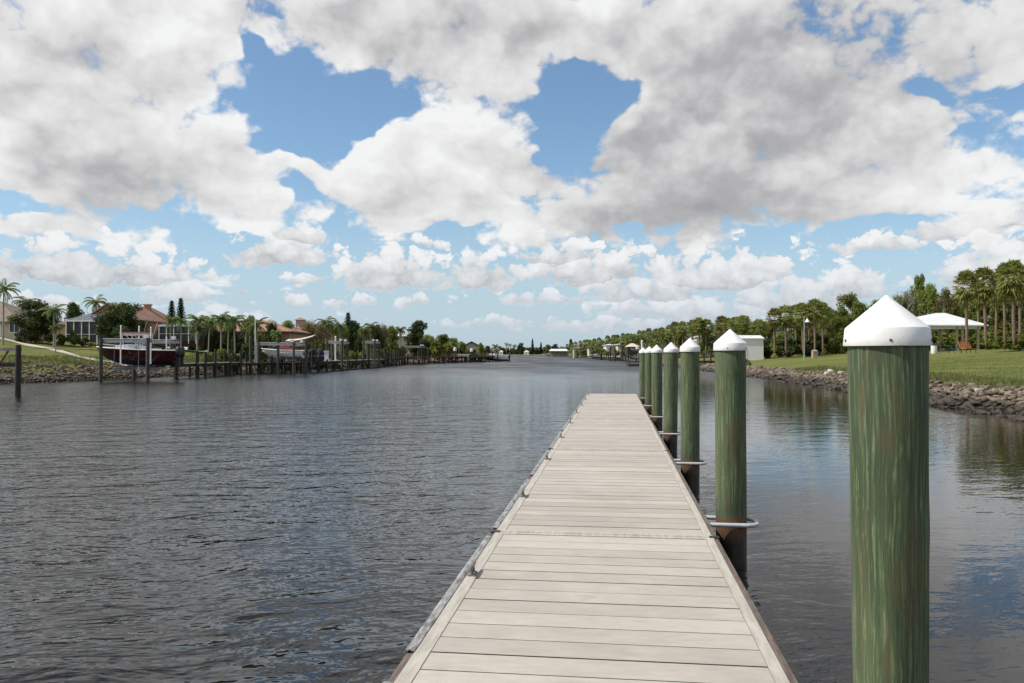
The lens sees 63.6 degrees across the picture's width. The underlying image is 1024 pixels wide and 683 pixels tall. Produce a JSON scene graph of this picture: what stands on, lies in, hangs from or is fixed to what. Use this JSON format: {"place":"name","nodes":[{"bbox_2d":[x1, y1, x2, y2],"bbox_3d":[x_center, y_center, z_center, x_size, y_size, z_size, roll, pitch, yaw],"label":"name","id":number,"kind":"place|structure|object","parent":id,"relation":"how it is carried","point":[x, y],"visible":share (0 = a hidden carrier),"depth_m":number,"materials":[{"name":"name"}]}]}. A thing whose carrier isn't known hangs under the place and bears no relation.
{"place":"outdoors","nodes":[
{"label":"outdoors","id":0,"kind":"place"},
{"bbox_2d":[0,338,127,365],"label":"path","id":1,"kind":"structure","parent":0,"point":[57,350],"depth_m":77.90,"materials":[{"name":"concrete"}]},
{"bbox_2d":[0,355,1023,682],"bbox_3d":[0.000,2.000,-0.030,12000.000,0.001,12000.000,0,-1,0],"label":"water","id":2,"kind":"structure","parent":0,"point":[322,525],"depth_m":10.36,"materials":[{"name":"liquid"}]},
{"bbox_2d":[0,345,28,393],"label":"timber dock","id":3,"kind":"object","parent":2,"relation":"in","point":[17,349],"visible":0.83,"depth_m":41.32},
{"bbox_2d":[99,335,179,380],"bbox_3d":[-28.294,1.850,62.929,3.899,4.606,5.586,0,-1,0],"label":"boat lift","id":4,"kind":"object","parent":2,"relation":"in","point":[146,340],"visible":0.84,"depth_m":60.50,"materials":[{"name":"grey paint"}]},
{"bbox_2d":[96,322,184,366],"bbox_3d":[-28.357,0.241,63.004,6.658,3.425,2.440,0,-1,0],"label":"motor boat","id":5,"kind":"object","parent":4,"relation":"on","point":[159,356],"visible":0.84,"depth_m":62.34,"materials":[{"name":"red paint"}]},
{"bbox_2d":[170,349,242,377],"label":"timber dock","id":6,"kind":"object","parent":2,"relation":"in","point":[214,363],"visible":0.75,"depth_m":73.78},
{"bbox_2d":[232,349,329,373],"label":"timber dock","id":7,"kind":"object","parent":2,"relation":"in","point":[272,363],"visible":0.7,"depth_m":85.98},
{"bbox_2d":[286,335,317,372],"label":"boat awning","id":8,"kind":"object","parent":7,"relation":"on","point":[308,338],"visible":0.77,"depth_m":89.83,"materials":[{"name":"beige fabric"}]},
{"bbox_2d":[257,340,304,373],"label":"boat lift","id":9,"kind":"object","parent":2,"relation":"in","point":[293,359],"visible":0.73,"depth_m":84.35,"materials":[{"name":"grey paint"}]},
{"bbox_2d":[261,345,308,359],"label":"motor boat","id":10,"kind":"object","parent":9,"relation":"on","point":[288,353],"visible":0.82,"depth_m":85.59,"materials":[{"name":"white paint"}]},
{"bbox_2d":[325,339,348,370],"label":"boat lift","id":11,"kind":"object","parent":2,"relation":"in","point":[342,343],"visible":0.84,"depth_m":98.61,"materials":[{"name":"grey paint"}]},
{"bbox_2d":[324,354,385,370],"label":"timber dock","id":12,"kind":"object","parent":2,"relation":"in","point":[352,361],"visible":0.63,"depth_m":110.81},
{"bbox_2d":[362,339,379,368],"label":"boat lift","id":13,"kind":"object","parent":2,"relation":"in","point":[373,341],"visible":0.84,"depth_m":114.20,"materials":[{"name":"grey paint"}]},
{"bbox_2d":[372,350,404,366],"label":"timber dock","id":14,"kind":"object","parent":2,"relation":"in","point":[399,358],"visible":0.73,"depth_m":137.52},
{"bbox_2d":[402,344,424,364],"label":"boat lift","id":15,"kind":"object","parent":2,"relation":"in","point":[422,347],"visible":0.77,"depth_m":157.39,"materials":[{"name":"grey paint"}]},
{"bbox_2d":[397,350,458,364],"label":"timber dock","id":16,"kind":"object","parent":2,"relation":"in","point":[439,357],"visible":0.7,"depth_m":172.23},
{"bbox_2d":[484,348,510,360],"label":"motor boat","id":17,"kind":"object","parent":2,"relation":"on","point":[503,357],"visible":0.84,"depth_m":216.90,"materials":[{"name":"white paint"}]},
{"bbox_2d":[382,393,797,682],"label":"floating dock","id":18,"kind":"object","parent":2,"relation":"on","point":[599,555],"visible":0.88,"depth_m":5.49,"materials":[{"name":"wood"}]},
{"bbox_2d":[639,348,644,404],"bbox_3d":[4.791,2.137,30.170,0.310,3.840,0.308,0,-1,17],"label":"dock pile","id":19,"kind":"object","parent":2,"relation":"in","point":[641,373],"visible":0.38,"depth_m":30.06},
{"bbox_2d":[644,346,651,418],"bbox_3d":[4.269,2.069,25.672,0.310,3.840,0.312,0,-1,27],"label":"dock pile","id":20,"kind":"object","parent":2,"relation":"in","point":[648,390],"visible":0.36,"depth_m":25.56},
{"bbox_2d":[651,345,662,430],"bbox_3d":[3.721,2.001,21.171,0.308,3.839,0.306,0,-1,16],"label":"dock pile","id":21,"kind":"object","parent":2,"relation":"in","point":[656,368],"visible":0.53,"depth_m":21.06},
{"bbox_2d":[663,342,678,453],"bbox_3d":[3.207,1.933,16.721,0.314,3.840,0.312,0,-1,18],"label":"dock pile","id":22,"kind":"object","parent":2,"relation":"in","point":[670,419],"visible":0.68,"depth_m":16.61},
{"bbox_2d":[679,338,700,489],"bbox_3d":[2.644,1.866,12.272,0.308,3.840,0.310,0,-1,-25],"label":"dock pile","id":23,"kind":"object","parent":2,"relation":"in","point":[690,350],"visible":0.62,"depth_m":12.16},
{"bbox_2d":[713,329,746,566],"bbox_3d":[2.099,1.800,7.912,0.321,3.840,0.323,-1,-1,29],"label":"dock pile","id":24,"kind":"object","parent":2,"relation":"in","point":[729,347],"visible":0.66,"depth_m":7.80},
{"bbox_2d":[843,295,932,682],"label":"dock pile","id":25,"kind":"object","parent":2,"relation":"in","point":[887,340],"visible":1,"depth_m":3.23,"materials":[{"name":"wood"}]},
{"bbox_2d":[0,339,1023,414],"bbox_3d":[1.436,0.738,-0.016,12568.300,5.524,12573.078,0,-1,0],"label":"ground","id":26,"kind":"structure","parent":0,"point":[821,360],"depth_m":70.98,"materials":[{"name":"plant"}]},
{"bbox_2d":[0,278,20,344],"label":"feather palm","id":27,"kind":"object","parent":26,"relation":"on","point":[2,288],"visible":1,"depth_m":78.00,"materials":[{"name":"green plant"}]},
{"bbox_2d":[0,301,65,339],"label":"brown roof house","id":28,"kind":"structure","parent":26,"relation":"on","point":[11,329],"depth_m":99.43,"materials":[{"name":"beige paint"}]},
{"bbox_2d":[6,299,62,342],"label":"broadleaf tree","id":29,"kind":"object","parent":26,"relation":"on","point":[35,323],"visible":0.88,"depth_m":87.32,"materials":[{"name":"green plant"}]},
{"bbox_2d":[37,304,67,346],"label":"feather palm","id":30,"kind":"object","parent":26,"relation":"on","point":[54,309],"visible":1,"depth_m":83.95,"materials":[{"name":"green plant"}]},
{"bbox_2d":[64,301,84,321],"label":"broadleaf tree","id":31,"kind":"object","parent":26,"relation":"on","point":[74,310],"visible":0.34,"depth_m":117.57,"materials":[{"name":"green plant"}]},
{"bbox_2d":[65,314,111,344],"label":"pool cage","id":32,"kind":"object","parent":26,"relation":"on","point":[81,326],"visible":0.57,"depth_m":94.08,"materials":[{"name":"white paint"}]},
{"bbox_2d":[81,294,106,313],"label":"feather palm","id":33,"kind":"object","parent":26,"relation":"on","point":[94,303],"visible":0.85,"depth_m":100.93,"materials":[{"name":"green plant"}]},
{"bbox_2d":[90,302,151,347],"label":"broadleaf tree","id":34,"kind":"object","parent":26,"relation":"on","point":[111,320],"visible":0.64,"depth_m":84.98,"materials":[{"name":"green plant"}]},
{"bbox_2d":[0,354,254,365],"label":"grass","id":35,"kind":"structure","parent":26,"relation":"on","point":[55,360],"depth_m":65.49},
{"bbox_2d":[87,302,169,346],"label":"peach gable house","id":36,"kind":"structure","parent":26,"relation":"on","point":[153,317],"depth_m":106.71,"materials":[{"name":"paint"}]},
{"bbox_2d":[0,360,289,383],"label":"riprap","id":37,"kind":"object","parent":26,"relation":"on","point":[71,372],"visible":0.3,"depth_m":63.08,"materials":[{"name":"stone"}]},
{"bbox_2d":[162,316,177,349],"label":"feather palm","id":38,"kind":"object","parent":26,"relation":"on","point":[171,321],"visible":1,"depth_m":98.97,"materials":[{"name":"green plant"}]},
{"bbox_2d":[158,323,206,342],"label":"pool cage","id":39,"kind":"object","parent":26,"relation":"on","point":[164,332],"visible":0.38,"depth_m":102.08,"materials":[{"name":"white paint"}]},
{"bbox_2d":[184,314,209,344],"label":"feather palm","id":40,"kind":"object","parent":26,"relation":"on","point":[200,320],"visible":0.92,"depth_m":81.78,"materials":[{"name":"green plant"}]},
{"bbox_2d":[187,322,208,349],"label":"feather palm","id":41,"kind":"object","parent":26,"relation":"on","point":[198,329],"visible":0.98,"depth_m":81.49,"materials":[{"name":"green plant"}]},
{"bbox_2d":[204,324,219,353],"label":"broadleaf tree","id":42,"kind":"object","parent":26,"relation":"on","point":[214,334],"visible":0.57,"depth_m":103.81,"materials":[{"name":"green plant"}]},
{"bbox_2d":[208,311,234,349],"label":"feather palm","id":43,"kind":"object","parent":26,"relation":"on","point":[222,318],"visible":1,"depth_m":85.83,"materials":[{"name":"green plant"}]},
{"bbox_2d":[209,348,238,370],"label":"shrub","id":44,"kind":"object","parent":26,"relation":"on","point":[220,355],"visible":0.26,"depth_m":83.64,"materials":[{"name":"green plant"}]},
{"bbox_2d":[222,324,238,354],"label":"broadleaf tree","id":45,"kind":"object","parent":26,"relation":"on","point":[231,340],"visible":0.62,"depth_m":102.59,"materials":[{"name":"green plant"}]},
{"bbox_2d":[157,320,310,346],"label":"peach wing house","id":46,"kind":"structure","parent":26,"relation":"on","point":[289,333],"depth_m":108.16,"materials":[{"name":"paint"}]},
{"bbox_2d":[224,314,245,359],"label":"feather palm","id":47,"kind":"object","parent":26,"relation":"on","point":[236,319],"visible":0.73,"depth_m":91.92,"materials":[{"name":"green plant"}]},
{"bbox_2d":[240,343,254,360],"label":"shrub","id":48,"kind":"object","parent":26,"relation":"on","point":[244,348],"visible":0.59,"depth_m":95.68,"materials":[{"name":"green plant"}]},
{"bbox_2d":[242,315,259,351],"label":"broadleaf tree","id":49,"kind":"object","parent":26,"relation":"on","point":[248,334],"visible":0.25,"depth_m":102.62,"materials":[{"name":"green plant"}]},
{"bbox_2d":[242,317,270,366],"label":"feather palm","id":50,"kind":"object","parent":26,"relation":"on","point":[252,324],"visible":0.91,"depth_m":93.91,"materials":[{"name":"green plant"}]},
{"bbox_2d":[263,322,281,346],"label":"broadleaf tree","id":51,"kind":"object","parent":26,"relation":"on","point":[269,328],"visible":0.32,"depth_m":105.72,"materials":[{"name":"green plant"}]},
{"bbox_2d":[297,319,331,350],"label":"spreading tree","id":52,"kind":"object","parent":26,"relation":"on","point":[307,327],"visible":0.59,"depth_m":129.99,"materials":[{"name":"green plant"}]},
{"bbox_2d":[314,316,336,340],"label":"feather palm","id":53,"kind":"object","parent":26,"relation":"on","point":[327,323],"visible":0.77,"depth_m":137.60,"materials":[{"name":"green plant"}]},
{"bbox_2d":[328,327,348,357],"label":"spreading tree","id":54,"kind":"object","parent":26,"relation":"on","point":[338,345],"visible":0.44,"depth_m":141.38,"materials":[{"name":"green plant"}]},
{"bbox_2d":[333,320,348,354],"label":"feather palm","id":55,"kind":"object","parent":26,"relation":"on","point":[341,326],"visible":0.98,"depth_m":139.94,"materials":[{"name":"green plant"}]},
{"bbox_2d":[342,320,361,358],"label":"broadleaf tree","id":56,"kind":"object","parent":26,"relation":"on","point":[356,345],"visible":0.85,"depth_m":149.34,"materials":[{"name":"green plant"}]},
{"bbox_2d":[363,322,379,348],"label":"feather palm","id":57,"kind":"object","parent":26,"relation":"on","point":[371,327],"visible":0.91,"depth_m":149.84,"materials":[{"name":"green plant"}]},
{"bbox_2d":[364,324,385,356],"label":"broadleaf tree","id":58,"kind":"object","parent":26,"relation":"on","point":[380,337],"visible":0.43,"depth_m":159.60,"materials":[{"name":"green plant"}]},
{"bbox_2d":[367,323,393,347],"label":"spreading tree","id":59,"kind":"object","parent":26,"relation":"on","point":[385,332],"visible":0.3,"depth_m":164.20,"materials":[{"name":"green plant"}]},
{"bbox_2d":[386,325,399,349],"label":"broadleaf tree","id":60,"kind":"object","parent":26,"relation":"on","point":[393,331],"visible":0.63,"depth_m":169.63,"materials":[{"name":"green plant"}]},
{"bbox_2d":[404,320,430,359],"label":"broadleaf tree","id":61,"kind":"object","parent":26,"relation":"on","point":[416,334],"visible":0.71,"depth_m":180.99,"materials":[{"name":"green plant"}]},
{"bbox_2d":[430,340,445,359],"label":"shrub","id":62,"kind":"object","parent":26,"relation":"on","point":[437,348],"visible":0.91,"depth_m":191.22,"materials":[{"name":"green plant"}]},
{"bbox_2d":[428,334,449,359],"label":"broadleaf tree","id":63,"kind":"object","parent":26,"relation":"on","point":[443,339],"visible":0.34,"depth_m":199.53,"materials":[{"name":"green plant"}]},
{"bbox_2d":[549,349,567,356],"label":"boathouse","id":64,"kind":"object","parent":26,"relation":"on","point":[558,352],"visible":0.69,"depth_m":642.11,"materials":[{"name":"white metal"}]},
{"bbox_2d":[578,333,635,356],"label":"woods","id":65,"kind":"object","parent":26,"relation":"on","point":[621,342],"visible":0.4,"depth_m":331.23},
{"bbox_2d":[691,317,706,352],"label":"cabbage palm","id":66,"kind":"object","parent":26,"relation":"on","point":[698,322],"visible":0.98,"depth_m":166.60,"materials":[{"name":"green plant"}]},
{"bbox_2d":[629,322,778,357],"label":"woods","id":67,"kind":"object","parent":26,"relation":"on","point":[664,341],"visible":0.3,"depth_m":211.58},
{"bbox_2d":[697,326,711,355],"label":"broadleaf tree","id":68,"kind":"object","parent":26,"relation":"on","point":[702,344],"visible":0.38,"depth_m":169.76,"materials":[{"name":"green plant"}]},
{"bbox_2d":[699,319,714,353],"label":"cabbage palm","id":69,"kind":"object","parent":26,"relation":"on","point":[708,330],"visible":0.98,"depth_m":166.35,"materials":[{"name":"green plant"}]},
{"bbox_2d":[712,315,727,335],"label":"cabbage palm","id":70,"kind":"object","parent":26,"relation":"on","point":[720,321],"visible":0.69,"depth_m":148.42,"materials":[{"name":"green plant"}]},
{"bbox_2d":[662,361,797,378],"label":"riprap","id":71,"kind":"object","parent":26,"relation":"on","point":[755,371],"visible":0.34,"depth_m":73.74,"materials":[{"name":"stone"}]},
{"bbox_2d":[734,315,752,332],"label":"cabbage palm","id":72,"kind":"object","parent":26,"relation":"on","point":[743,318],"visible":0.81,"depth_m":138.70,"materials":[{"name":"green plant"}]},
{"bbox_2d":[738,335,764,359],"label":"white shed","id":73,"kind":"structure","parent":26,"relation":"on","point":[755,350],"depth_m":112.00,"materials":[{"name":"paint"}]},
{"bbox_2d":[763,338,773,358],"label":"shrub","id":74,"kind":"object","parent":26,"relation":"on","point":[766,347],"visible":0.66,"depth_m":115.55,"materials":[{"name":"green plant"}]},
{"bbox_2d":[762,319,780,355],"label":"broadleaf tree","id":75,"kind":"object","parent":26,"relation":"on","point":[768,333],"visible":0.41,"depth_m":123.42,"materials":[{"name":"green plant"}]},
{"bbox_2d":[765,307,783,355],"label":"cabbage palm","id":76,"kind":"object","parent":26,"relation":"on","point":[773,313],"visible":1,"depth_m":107.66,"materials":[{"name":"green plant"}]},
{"bbox_2d":[769,331,793,357],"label":"shrub","id":77,"kind":"object","parent":26,"relation":"on","point":[780,336],"visible":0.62,"depth_m":113.99,"materials":[{"name":"green plant"}]},
{"bbox_2d":[775,304,794,351],"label":"cabbage palm","id":78,"kind":"object","parent":26,"relation":"on","point":[784,308],"visible":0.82,"depth_m":109.72,"materials":[{"name":"green plant"}]},
{"bbox_2d":[775,337,800,357],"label":"shrub","id":79,"kind":"object","parent":26,"relation":"on","point":[792,347],"visible":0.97,"depth_m":112.13,"materials":[{"name":"green plant"}]},
{"bbox_2d":[779,315,803,344],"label":"broadleaf tree","id":80,"kind":"object","parent":26,"relation":"on","point":[791,333],"visible":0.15,"depth_m":125.53,"materials":[{"name":"green plant"}]},
{"bbox_2d":[792,302,811,351],"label":"cabbage palm","id":81,"kind":"object","parent":26,"relation":"on","point":[802,306],"visible":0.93,"depth_m":103.84,"materials":[{"name":"green plant"}]},
{"bbox_2d":[798,340,817,355],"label":"shrub","id":82,"kind":"object","parent":26,"relation":"on","point":[809,344],"visible":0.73,"depth_m":112.29,"materials":[{"name":"green plant"}]},
{"bbox_2d":[804,298,825,349],"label":"cabbage palm","id":83,"kind":"object","parent":26,"relation":"on","point":[815,317],"visible":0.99,"depth_m":102.70,"materials":[{"name":"green plant"}]},
{"bbox_2d":[805,333,829,354],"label":"shrub","id":84,"kind":"object","parent":26,"relation":"on","point":[819,345],"visible":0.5,"depth_m":114.75,"materials":[{"name":"green plant"}]},
{"bbox_2d":[815,301,831,350],"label":"cabbage palm","id":85,"kind":"object","parent":26,"relation":"on","point":[826,307],"visible":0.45,"depth_m":107.89,"materials":[{"name":"green plant"}]},
{"bbox_2d":[817,306,842,338],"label":"broadleaf tree","id":86,"kind":"object","parent":26,"relation":"on","point":[835,313],"visible":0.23,"depth_m":121.47,"materials":[{"name":"green plant"}]},
{"bbox_2d":[824,316,850,352],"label":"broadleaf tree","id":87,"kind":"object","parent":26,"relation":"on","point":[835,323],"visible":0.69,"depth_m":115.82,"materials":[{"name":"green plant"}]},
{"bbox_2d":[829,332,846,353],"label":"shrub","id":88,"kind":"object","parent":26,"relation":"on","point":[843,349],"visible":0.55,"depth_m":115.27,"materials":[{"name":"green plant"}]},
{"bbox_2d":[836,291,857,328],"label":"broadleaf tree","id":89,"kind":"object","parent":26,"relation":"on","point":[849,299],"visible":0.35,"depth_m":133.33,"materials":[{"name":"green plant"}]},
{"bbox_2d":[850,300,868,321],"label":"broadleaf tree","id":90,"kind":"object","parent":26,"relation":"on","point":[858,309],"visible":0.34,"depth_m":123.61,"materials":[{"name":"green plant"}]},
{"bbox_2d":[765,369,1023,420],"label":"riprap","id":91,"kind":"object","parent":26,"relation":"on","point":[1012,394],"visible":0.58,"depth_m":32.07,"materials":[{"name":"stone"}]},
{"bbox_2d":[792,352,1023,388],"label":"grass","id":92,"kind":"structure","parent":26,"relation":"on","point":[978,380],"depth_m":43.10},
{"bbox_2d":[903,289,925,315],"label":"spreading tree","id":93,"kind":"object","parent":26,"relation":"on","point":[906,299],"visible":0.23,"depth_m":131.45,"materials":[{"name":"green plant"}]},
{"bbox_2d":[909,273,924,316],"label":"broadleaf tree","id":94,"kind":"object","parent":26,"relation":"on","point":[919,284],"visible":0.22,"depth_m":137.86,"materials":[{"name":"green plant"}]},
{"bbox_2d":[916,282,944,336],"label":"broadleaf tree","id":95,"kind":"object","parent":26,"relation":"on","point":[927,298],"visible":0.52,"depth_m":125.62,"materials":[{"name":"green plant"}]},
{"bbox_2d":[935,331,958,350],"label":"shrub","id":96,"kind":"object","parent":26,"relation":"on","point":[946,339],"visible":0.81,"depth_m":113.51,"materials":[{"name":"green plant"}]},
{"bbox_2d":[932,287,963,350],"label":"spreading tree","id":97,"kind":"object","parent":26,"relation":"on","point":[946,300],"visible":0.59,"depth_m":121.55,"materials":[{"name":"green plant"}]},
{"bbox_2d":[917,313,988,352],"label":"picnic pavilion","id":98,"kind":"structure","parent":26,"relation":"on","point":[939,322],"depth_m":88.36,"materials":[{"name":"white metal"}]},
{"bbox_2d":[947,291,971,349],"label":"broadleaf tree","id":99,"kind":"object","parent":26,"relation":"on","point":[963,308],"visible":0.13,"depth_m":127.30,"materials":[{"name":"green plant"}]},
{"bbox_2d":[950,268,981,346],"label":"cabbage palm","id":100,"kind":"object","parent":26,"relation":"on","point":[964,277],"visible":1,"depth_m":73.71,"materials":[{"name":"green plant"}]},
{"bbox_2d":[968,280,987,321],"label":"cabbage palm","id":101,"kind":"object","parent":26,"relation":"on","point":[979,305],"visible":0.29,"depth_m":95.88,"materials":[{"name":"green plant"}]},
{"bbox_2d":[968,300,993,338],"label":"broadleaf tree","id":102,"kind":"object","parent":26,"relation":"on","point":[972,313],"visible":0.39,"depth_m":123.82,"materials":[{"name":"green plant"}]},
{"bbox_2d":[970,264,1000,344],"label":"cabbage palm","id":103,"kind":"object","parent":26,"relation":"on","point":[985,273],"visible":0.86,"depth_m":76.78,"materials":[{"name":"green plant"}]},
{"bbox_2d":[984,275,1006,340],"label":"cabbage palm","id":104,"kind":"object","parent":26,"relation":"on","point":[999,301],"visible":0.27,"depth_m":89.87,"materials":[{"name":"green plant"}]},
{"bbox_2d":[987,297,1011,335],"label":"broadleaf tree","id":105,"kind":"object","parent":26,"relation":"on","point":[991,311],"visible":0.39,"depth_m":121.26,"materials":[{"name":"green plant"}]},
{"bbox_2d":[993,336,1012,349],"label":"shrub","id":106,"kind":"object","parent":26,"relation":"on","point":[1006,344],"visible":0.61,"depth_m":79.90,"materials":[{"name":"green plant"}]},
{"bbox_2d":[991,263,1017,342],"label":"cabbage palm","id":107,"kind":"object","parent":26,"relation":"on","point":[1004,313],"visible":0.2,"depth_m":78.93,"materials":[{"name":"green plant"}]},
{"bbox_2d":[993,259,1023,344],"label":"cabbage palm","id":108,"kind":"object","parent":26,"relation":"on","point":[1012,288],"visible":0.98,"depth_m":72.91,"materials":[{"name":"green plant"}]},
{"bbox_2d":[1006,301,1023,334],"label":"broadleaf tree","id":109,"kind":"object","parent":26,"relation":"on","point":[1009,316],"visible":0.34,"depth_m":119.52,"materials":[{"name":"green plant"}]},
{"bbox_2d":[1007,332,1023,350],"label":"shrub","id":110,"kind":"object","parent":26,"relation":"on","point":[1018,345],"visible":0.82,"depth_m":75.89,"materials":[{"name":"green plant"}]},
{"bbox_2d":[1009,278,1023,336],"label":"cabbage palm","id":111,"kind":"object","parent":26,"relation":"on","point":[1018,300],"visible":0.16,"depth_m":87.99,"materials":[{"name":"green plant"}]},
{"bbox_2d":[0,0,1023,350],"label":"sky","id":112,"kind":"structure","parent":0,"point":[486,172],"materials":[{"name":"white"}]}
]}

